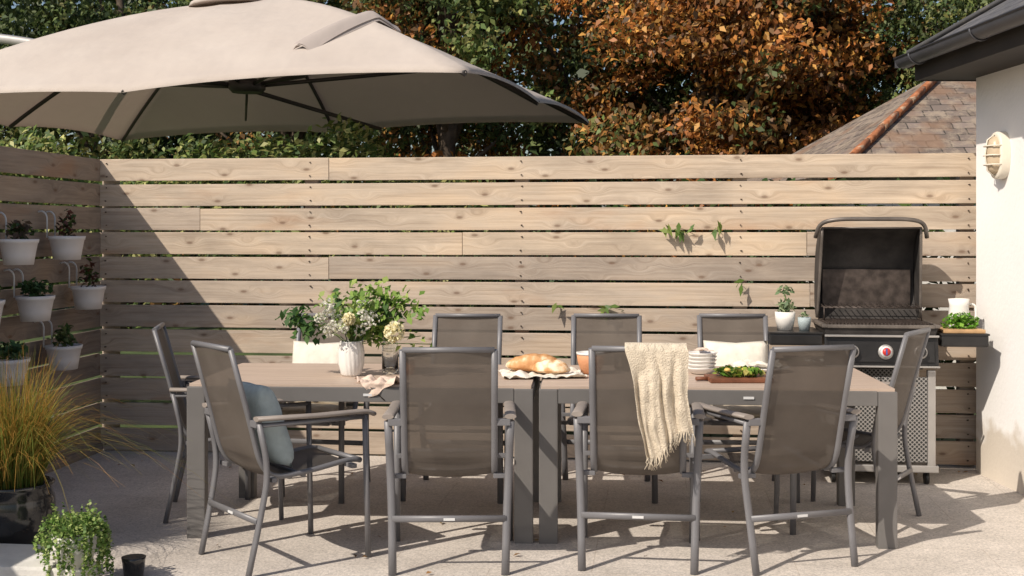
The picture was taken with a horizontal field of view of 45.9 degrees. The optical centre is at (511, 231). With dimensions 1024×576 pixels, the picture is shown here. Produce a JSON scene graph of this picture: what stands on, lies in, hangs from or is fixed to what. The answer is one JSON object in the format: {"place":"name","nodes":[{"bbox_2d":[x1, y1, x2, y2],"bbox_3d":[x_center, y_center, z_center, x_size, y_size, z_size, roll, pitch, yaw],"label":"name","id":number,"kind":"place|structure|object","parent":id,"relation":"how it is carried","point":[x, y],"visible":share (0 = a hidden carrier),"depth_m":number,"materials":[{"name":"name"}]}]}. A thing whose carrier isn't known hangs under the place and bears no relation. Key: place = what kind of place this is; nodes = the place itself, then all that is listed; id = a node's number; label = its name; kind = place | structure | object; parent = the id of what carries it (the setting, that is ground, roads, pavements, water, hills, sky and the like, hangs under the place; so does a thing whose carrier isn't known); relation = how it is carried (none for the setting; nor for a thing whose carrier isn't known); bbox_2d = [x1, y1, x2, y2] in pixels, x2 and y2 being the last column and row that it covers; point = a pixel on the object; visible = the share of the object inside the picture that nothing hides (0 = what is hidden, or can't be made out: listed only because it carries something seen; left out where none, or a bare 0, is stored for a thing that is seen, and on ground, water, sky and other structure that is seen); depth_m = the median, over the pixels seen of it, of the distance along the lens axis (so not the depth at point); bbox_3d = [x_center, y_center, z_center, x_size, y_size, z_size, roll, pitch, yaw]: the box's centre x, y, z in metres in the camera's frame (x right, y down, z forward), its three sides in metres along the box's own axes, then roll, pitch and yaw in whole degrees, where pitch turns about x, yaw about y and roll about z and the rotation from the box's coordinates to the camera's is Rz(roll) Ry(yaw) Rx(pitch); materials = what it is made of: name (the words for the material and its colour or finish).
{"place":"outdoors","nodes":[
{"label":"outdoors","id":0,"kind":"place"},
{"bbox_2d":[51,561,96,575],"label":"stone block","id":1,"kind":"object","parent":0,"point":[54,570],"depth_m":5.01,"materials":[{"name":"beige stone"}]},
{"bbox_2d":[3,0,956,231],"label":"sky","id":2,"kind":"structure","parent":0,"point":[15,4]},
{"bbox_2d":[0,254,975,442],"bbox_3d":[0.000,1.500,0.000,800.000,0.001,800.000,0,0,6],"label":"ground","id":3,"kind":"structure","parent":0,"point":[291,354],"depth_m":14.70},
{"bbox_2d":[0,0,69,178],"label":"broadleaf tree","id":4,"kind":"object","parent":3,"relation":"on","point":[10,29],"visible":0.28,"depth_m":17.26,"materials":[{"name":"green plant"}]},
{"bbox_2d":[1,0,253,328],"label":"broadleaf tree","id":5,"kind":"object","parent":3,"relation":"on","point":[133,148],"visible":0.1,"depth_m":17.17,"materials":[{"name":"green plant"}]},
{"bbox_2d":[0,113,505,377],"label":"hedge","id":6,"kind":"object","parent":3,"relation":"on","point":[339,148],"visible":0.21,"depth_m":8.94,"materials":[{"name":"green plant"}]},
{"bbox_2d":[0,0,588,142],"bbox_3d":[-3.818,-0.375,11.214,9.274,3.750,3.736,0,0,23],"label":"cantilever parasol","id":7,"kind":"object","parent":3,"relation":"on","point":[205,66],"visible":1,"depth_m":10.03,"materials":[{"name":"fabric"}]},
{"bbox_2d":[166,0,458,329],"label":"chestnut tree","id":8,"kind":"object","parent":3,"relation":"on","point":[250,145],"visible":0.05,"depth_m":16.62,"materials":[{"name":"green plant"}]},
{"bbox_2d":[340,0,578,306],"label":"chestnut tree","id":9,"kind":"object","parent":3,"relation":"on","point":[489,16],"visible":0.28,"depth_m":15.94,"materials":[{"name":"green plant"}]},
{"bbox_2d":[0,0,964,316],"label":"distant trees","id":10,"kind":"object","parent":3,"relation":"on","point":[582,72],"visible":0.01,"depth_m":21.10,"materials":[{"name":"green plant"}]},
{"bbox_2d":[468,0,741,307],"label":"chestnut tree","id":11,"kind":"object","parent":3,"relation":"on","point":[570,44],"visible":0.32,"depth_m":16.56,"materials":[{"name":"green plant"}]},
{"bbox_2d":[562,0,873,333],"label":"chestnut tree","id":12,"kind":"object","parent":3,"relation":"on","point":[711,126],"visible":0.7,"depth_m":15.05,"materials":[{"name":"orange plant"}]},
{"bbox_2d":[497,177,975,439],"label":"undergrowth","id":13,"kind":"object","parent":3,"relation":"on","point":[696,281],"visible":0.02,"depth_m":8.40,"materials":[{"name":"green plant"}]},
{"bbox_2d":[683,0,918,231],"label":"chestnut tree","id":14,"kind":"object","parent":3,"relation":"on","point":[810,110],"visible":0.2,"depth_m":16.02,"materials":[{"name":"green plant"}]},
{"bbox_2d":[747,81,975,388],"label":"slate roofed outbuilding","id":15,"kind":"structure","parent":3,"relation":"on","point":[931,117],"depth_m":11.06,"materials":[{"name":"tile"}]},
{"bbox_2d":[808,0,994,122],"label":"ash tree","id":16,"kind":"object","parent":3,"relation":"on","point":[947,18],"visible":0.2,"depth_m":15.82,"materials":[{"name":"green plant"}]},
{"bbox_2d":[45,450,1023,575],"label":"patio paving","id":17,"kind":"structure","parent":0,"point":[970,522],"depth_m":6.10,"materials":[{"name":"beige concrete"}]},
{"bbox_2d":[0,544,55,575],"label":"stone plinth","id":18,"kind":"structure","parent":17,"relation":"on","point":[18,560],"depth_m":5.09,"materials":[{"name":"beige stone"}]},
{"bbox_2d":[0,146,102,474],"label":"timber fence","id":19,"kind":"object","parent":17,"relation":"on","point":[25,162],"visible":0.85,"depth_m":7.64,"materials":[{"name":"wood"}]},
{"bbox_2d":[0,285,5,321],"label":"hanging fence planter","id":20,"kind":"object","parent":19,"relation":"attached to","point":[2,302],"visible":1,"depth_m":6.47,"materials":[{"name":"metal"}]},
{"bbox_2d":[0,339,30,386],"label":"hanging fence planter","id":21,"kind":"object","parent":19,"relation":"attached to","point":[13,349],"visible":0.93,"depth_m":6.68,"materials":[{"name":"metal"}]},
{"bbox_2d":[0,212,38,264],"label":"hanging fence planter","id":22,"kind":"object","parent":19,"relation":"attached to","point":[15,250],"visible":1,"depth_m":6.76,"materials":[{"name":"ceramic"}]},
{"bbox_2d":[3,268,54,321],"bbox_3d":[-2.797,0.369,7.021,0.273,0.302,0.244,0,0,6],"label":"hanging fence planter","id":23,"kind":"object","parent":19,"relation":"attached to","point":[34,305],"visible":1,"depth_m":6.96,"materials":[{"name":"ceramic"}]},
{"bbox_2d":[34,321,82,370],"bbox_3d":[-2.760,0.689,7.369,0.273,0.302,0.244,0,0,6],"label":"hanging fence planter","id":24,"kind":"object","parent":19,"relation":"attached to","point":[68,352],"visible":0.87,"depth_m":7.31,"materials":[{"name":"ceramic"}]},
{"bbox_2d":[38,209,85,259],"bbox_3d":[-2.756,0.020,7.409,0.273,0.310,0.244,0,0,6],"label":"hanging fence planter","id":25,"kind":"object","parent":19,"relation":"attached to","point":[66,247],"visible":1,"depth_m":7.35,"materials":[{"name":"metal"}]},
{"bbox_2d":[60,257,105,309],"bbox_3d":[-2.726,0.327,7.697,0.273,0.335,0.244,0,0,6],"label":"hanging fence planter","id":26,"kind":"object","parent":19,"relation":"attached to","point":[89,296],"visible":1,"depth_m":7.64,"materials":[{"name":"metal"}]},
{"bbox_2d":[32,499,114,575],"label":"trailing succulent planter","id":27,"kind":"object","parent":17,"relation":"on","point":[73,546],"visible":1,"depth_m":5.01,"materials":[{"name":"stone"}]},
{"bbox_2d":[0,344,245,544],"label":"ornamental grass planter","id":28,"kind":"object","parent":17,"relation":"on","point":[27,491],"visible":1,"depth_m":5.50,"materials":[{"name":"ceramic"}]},
{"bbox_2d":[121,554,145,575],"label":"dark pot","id":29,"kind":"object","parent":17,"relation":"on","point":[133,564],"visible":1,"depth_m":5.18,"materials":[{"name":"ceramic"}]},
{"bbox_2d":[152,322,284,523],"bbox_3d":[-1.551,0.999,6.486,0.692,1.000,0.592,0,0,-10],"label":"patio armchair","id":30,"kind":"object","parent":17,"relation":"on","point":[177,382],"visible":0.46,"depth_m":6.27,"materials":[{"name":"grey metal"}]},
{"bbox_2d":[190,340,376,575],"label":"patio armchair","id":31,"kind":"object","parent":17,"relation":"on","point":[232,424],"visible":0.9,"depth_m":5.45,"materials":[{"name":"grey metal"}]},
{"bbox_2d":[242,381,293,467],"bbox_3d":[-1.150,0.870,5.514,0.212,0.376,0.380,0,0,-38],"label":"scatter cushion","id":32,"kind":"object","parent":31,"relation":"on","point":[262,400],"visible":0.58,"depth_m":5.38,"materials":[{"name":"blue fabric"}]},
{"bbox_2d":[245,313,370,503],"bbox_3d":[-1.152,0.999,7.000,0.592,1.000,0.692,0,0,10],"label":"patio armchair","id":33,"kind":"object","parent":17,"relation":"on","point":[341,442],"visible":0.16,"depth_m":7.14,"materials":[{"name":"grey metal"}]},
{"bbox_2d":[281,403,346,419],"bbox_3d":[-1.169,1.026,6.900,0.380,0.071,0.380,0,0,10],"label":"seat cushion","id":34,"kind":"object","parent":33,"relation":"on","point":[317,408],"visible":0.37,"depth_m":6.79,"materials":[{"name":"grey fabric"}]},
{"bbox_2d":[286,341,345,407],"bbox_3d":[-1.133,0.840,7.108,0.379,0.376,0.207,0,0,6],"label":"scatter cushion","id":35,"kind":"object","parent":34,"relation":"on","point":[310,352],"visible":0.34,"depth_m":7.09,"materials":[{"name":"white fabric"}]},
{"bbox_2d":[187,363,539,543],"bbox_3d":[-0.715,1.121,6.307,1.688,0.755,0.952,0,0,3],"label":"patio dining table","id":36,"kind":"object","parent":17,"relation":"on","point":[322,382],"visible":0.62,"depth_m":5.88,"materials":[{"name":"metal"}]},
{"bbox_2d":[275,276,431,376],"bbox_3d":[-0.802,0.487,6.252,0.830,0.511,0.444,0,0,6],"label":"flower vase","id":37,"kind":"object","parent":36,"relation":"on","point":[351,352],"visible":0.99,"depth_m":6.17,"materials":[{"name":"green plant"}]},
{"bbox_2d":[355,374,399,396],"bbox_3d":[-0.633,0.751,5.900,0.227,0.102,0.227,0,0,-21],"label":"linen napkin","id":38,"kind":"object","parent":36,"relation":"on","point":[379,384],"visible":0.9,"depth_m":5.83,"materials":[{"name":"fabric"}]},
{"bbox_2d":[382,317,397,373],"bbox_3d":[-0.635,0.589,6.301,0.086,0.306,0.086,0,0,6],"label":"glass bottle","id":39,"kind":"object","parent":36,"relation":"on","point":[389,360],"visible":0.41,"depth_m":6.26,"materials":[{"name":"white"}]},
{"bbox_2d":[498,367,586,378],"bbox_3d":[0.155,0.723,6.220,0.431,0.031,0.352,0,0,-5],"label":"bread cloth","id":40,"kind":"object","parent":36,"relation":"on","point":[511,373],"visible":0.81,"depth_m":6.13,"materials":[{"name":"white fabric"}]},
{"bbox_2d":[506,353,570,373],"bbox_3d":[0.154,0.684,6.277,0.351,0.092,0.204,0,0,33],"label":"bread loaf","id":41,"kind":"object","parent":40,"relation":"on","point":[541,363],"visible":0.99,"depth_m":6.24,"materials":[{"name":"beige food"}]},
{"bbox_2d":[382,347,515,575],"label":"patio armchair","id":42,"kind":"object","parent":17,"relation":"on","point":[442,418],"visible":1,"depth_m":5.28,"materials":[{"name":"grey fabric"}]},
{"bbox_2d":[401,313,504,503],"bbox_3d":[-0.302,0.999,6.982,0.592,1.000,0.692,0,0,6],"label":"patio armchair","id":43,"kind":"object","parent":17,"relation":"on","point":[463,330],"visible":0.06,"depth_m":7.29,"materials":[{"name":"grey metal"}]},
{"bbox_2d":[99,153,975,466],"bbox_3d":[1.100,0.502,7.886,7.857,1.997,0.138,0,0,6],"label":"timber fence","id":44,"kind":"object","parent":17,"relation":"on","point":[739,247],"visible":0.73,"depth_m":7.96,"materials":[{"name":"beige wood"}]},
{"bbox_2d":[551,303,563,312],"bbox_3d":[0.292,0.502,7.882,0.081,0.070,0.104,0,0,-12],"label":"climbing vine sprig","id":45,"kind":"object","parent":44,"relation":"attached to","point":[554,306],"visible":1,"depth_m":7.86,"materials":[{"name":"green plant"}]},
{"bbox_2d":[597,304,623,313],"bbox_3d":[0.635,0.530,7.845,0.180,0.114,0.086,0,0,-10],"label":"climbing vine sprig","id":46,"kind":"object","parent":44,"relation":"attached to","point":[605,308],"visible":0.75,"depth_m":7.83,"materials":[{"name":"green plant"}]},
{"bbox_2d":[660,223,693,241],"bbox_3d":[1.060,0.010,7.781,0.212,0.135,0.109,0,0,-14],"label":"climbing vine sprig","id":47,"kind":"object","parent":44,"relation":"attached to","point":[678,232],"visible":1,"depth_m":7.78,"materials":[{"name":"green plant"}]},
{"bbox_2d":[711,220,721,239],"bbox_3d":[1.311,-0.004,7.776,0.064,0.135,0.110,0,0,-7],"label":"climbing vine sprig","id":48,"kind":"object","parent":44,"relation":"attached to","point":[714,232],"visible":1,"depth_m":7.75,"materials":[{"name":"green plant"}]},
{"bbox_2d":[734,279,743,295],"bbox_3d":[1.470,0.363,7.761,0.056,0.117,0.106,0,0,35],"label":"climbing vine sprig","id":49,"kind":"object","parent":44,"relation":"attached to","point":[738,281],"visible":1,"depth_m":7.74,"materials":[{"name":"green plant"}]},
{"bbox_2d":[118,455,967,573],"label":"fallen leaves","id":50,"kind":"object","parent":17,"relation":"on","point":[535,539],"visible":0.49,"depth_m":7.08,"materials":[{"name":"brown plant"}]},
{"bbox_2d":[561,313,657,503],"bbox_3d":[0.542,0.999,6.983,0.592,1.000,0.692,0,0,5],"label":"patio armchair","id":51,"kind":"object","parent":17,"relation":"on","point":[589,330],"visible":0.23,"depth_m":7.29,"materials":[{"name":"grey metal"}]},
{"bbox_2d":[571,346,704,574],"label":"patio armchair","id":52,"kind":"object","parent":17,"relation":"on","point":[616,443],"visible":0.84,"depth_m":5.34,"materials":[{"name":"grey fabric"}]},
{"bbox_2d":[625,342,694,470],"bbox_3d":[0.640,0.760,5.226,0.303,0.555,0.093,0,0,7],"label":"linen throw","id":53,"kind":"object","parent":52,"relation":"on","point":[659,372],"visible":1,"depth_m":5.20,"materials":[{"name":"beige fabric"}]},
{"bbox_2d":[539,365,896,548],"bbox_3d":[0.999,1.121,6.205,1.688,0.755,0.952,0,0,3],"label":"patio dining table","id":54,"kind":"object","parent":17,"relation":"on","point":[556,393],"visible":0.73,"depth_m":5.78,"materials":[{"name":"metal"}]},
{"bbox_2d":[576,351,588,373],"bbox_3d":[0.410,0.685,6.292,0.152,0.113,0.152,0,0,6],"label":"bowl","id":55,"kind":"object","parent":54,"relation":"on","point":[583,359],"visible":0.44,"depth_m":6.24,"materials":[{"name":"orange ceramic"}]},
{"bbox_2d":[688,351,717,373],"bbox_3d":[0.987,0.686,6.291,0.164,0.112,0.156,0,0,6],"label":"bowl stack","id":56,"kind":"object","parent":54,"relation":"on","point":[701,362],"visible":0.98,"depth_m":6.24,"materials":[{"name":"white ceramic"}]},
{"bbox_2d":[689,347,713,350],"bbox_3d":[0.985,0.617,6.295,0.113,0.014,0.114,0,0,-34],"label":"folded napkin","id":57,"kind":"object","parent":56,"relation":"on","point":[701,349],"visible":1,"depth_m":6.31,"materials":[{"name":"fabric"}]},
{"bbox_2d":[695,365,765,382],"bbox_3d":[1.093,0.702,5.995,0.369,0.078,0.200,0,0,-1],"label":"salad board","id":58,"kind":"object","parent":54,"relation":"on","point":[739,374],"visible":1,"depth_m":5.94,"materials":[{"name":"green food"}]},
{"bbox_2d":[689,313,799,502],"bbox_3d":[1.315,0.999,6.983,0.592,1.000,0.692,0,0,3],"label":"patio armchair","id":59,"kind":"object","parent":17,"relation":"on","point":[731,327],"visible":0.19,"depth_m":7.29,"materials":[{"name":"grey metal"}]},
{"bbox_2d":[712,405,761,419],"bbox_3d":[1.310,1.026,6.881,0.380,0.081,0.380,0,0,3],"label":"seat cushion","id":60,"kind":"object","parent":59,"relation":"on","point":[754,411],"visible":0.3,"depth_m":6.76,"materials":[{"name":"grey fabric"}]},
{"bbox_2d":[703,340,767,365],"bbox_3d":[1.321,0.845,7.092,0.387,0.395,0.222,0,0,6],"label":"scatter cushion","id":61,"kind":"object","parent":60,"relation":"on","point":[730,352],"visible":0.21,"depth_m":7.08,"materials":[{"name":"white fabric"}]},
{"bbox_2d":[689,344,860,575],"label":"patio armchair","id":62,"kind":"object","parent":17,"relation":"on","point":[802,419],"visible":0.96,"depth_m":5.34,"materials":[{"name":"grey fabric"}]},
{"bbox_2d":[774,327,930,520],"bbox_3d":[1.775,0.999,6.299,0.692,1.000,0.592,0,0,34],"label":"patio armchair","id":63,"kind":"object","parent":17,"relation":"on","point":[902,383],"visible":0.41,"depth_m":6.23,"materials":[{"name":"grey metal"}]},
{"bbox_2d":[768,217,989,483],"bbox_3d":[2.186,0.705,7.358,1.270,1.583,0.597,0,0,6],"label":"gas barbecue","id":64,"kind":"object","parent":17,"relation":"on","point":[868,292],"visible":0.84,"depth_m":7.41,"materials":[{"name":"metal"}]},
{"bbox_2d":[775,298,796,329],"bbox_3d":[1.665,0.501,7.366,0.133,0.199,0.124,0,0,6],"label":"succulent pot","id":65,"kind":"object","parent":64,"relation":"on","point":[784,320],"visible":1,"depth_m":7.33,"materials":[{"name":"white ceramic"}]},
{"bbox_2d":[775,285,793,311],"bbox_3d":[1.665,0.414,7.364,0.120,0.175,0.095,0,0,18],"label":"succulent cutting","id":66,"kind":"object","parent":65,"relation":"in","point":[784,292],"visible":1,"depth_m":7.36,"materials":[{"name":"green plant"}]},
{"bbox_2d":[798,311,810,330],"bbox_3d":[1.769,0.541,7.315,0.080,0.119,0.080,0,0,6],"label":"succulent pot","id":67,"kind":"object","parent":64,"relation":"on","point":[804,323],"visible":1,"depth_m":7.29,"materials":[{"name":"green ceramic"}]},
{"bbox_2d":[855,369,926,461],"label":"doors","id":68,"kind":"structure","parent":64,"relation":"in","point":[917,420],"depth_m":7.11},
{"bbox_2d":[937,312,985,332],"bbox_3d":[2.666,0.544,7.191,0.240,0.133,0.200,0,0,6],"label":"herb board","id":69,"kind":"object","parent":64,"relation":"on","point":[961,322],"visible":0.99,"depth_m":7.16,"materials":[{"name":"green plant"}]},
{"bbox_2d":[948,298,976,326],"bbox_3d":[2.724,0.506,7.343,0.152,0.190,0.124,0,0,-27],"label":"white jug","id":70,"kind":"object","parent":64,"relation":"on","point":[958,305],"visible":0.45,"depth_m":7.29,"materials":[{"name":"white ceramic"}]},
{"bbox_2d":[976,64,1023,494],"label":"walls","id":71,"kind":"structure","parent":17,"relation":"on","point":[1000,315],"depth_m":7.14,"materials":[{"name":"white paint"}]},
{"bbox_2d":[923,46,1023,79],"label":"soffit","id":72,"kind":"structure","parent":71,"relation":"on","point":[996,63],"depth_m":7.02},
{"bbox_2d":[915,24,1023,81],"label":"fascia","id":73,"kind":"structure","parent":72,"relation":"on","point":[1005,41],"depth_m":6.77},
{"bbox_2d":[893,5,1023,68],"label":"gutter","id":74,"kind":"object","parent":73,"relation":"attached to","point":[996,25],"visible":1,"depth_m":6.60,"materials":[{"name":"plastic"}]},
{"bbox_2d":[983,132,1010,178],"bbox_3d":[2.834,-0.445,7.104,0.117,0.280,0.170,0,0,-2],"label":"bulkhead wall lamp","id":75,"kind":"object","parent":71,"relation":"attached to","point":[997,155],"visible":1,"depth_m":7.05,"materials":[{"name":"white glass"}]},
{"bbox_2d":[724,364,766,372],"bbox_3d":[1.296,0.729,6.400,0.350,0.027,0.262,0,0,6],"label":"serving platter","id":76,"kind":"object","parent":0,"point":[764,369],"visible":0.05,"depth_m":6.43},
{"bbox_2d":[727,359,767,366],"bbox_3d":[1.292,0.700,6.400,0.293,0.029,0.209,0,0,-1],"label":"table linen","id":77,"kind":"object","parent":76,"relation":"on","point":[749,362],"visible":0.71,"depth_m":6.41,"materials":[{"name":"white fabric"}]},
{"bbox_3d":[7.761,-2.150,1.737,3.386,2.131,12.140,0,0,-2],"label":"roof","id":78,"kind":"object","parent":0,"visible":0},
{"bbox_2d":[935,0,1023,40],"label":"roof side","id":79,"kind":"structure","parent":78,"relation":"attached to","point":[1003,7],"depth_m":6.96,"materials":[{"name":"grey stone"}]},
{"bbox_2d":[906,0,1005,52],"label":"hip tiles","id":80,"kind":"object","parent":79,"relation":"attached to","point":[979,12],"visible":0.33,"depth_m":7.38,"materials":[{"name":"grey stone"}]}
]}

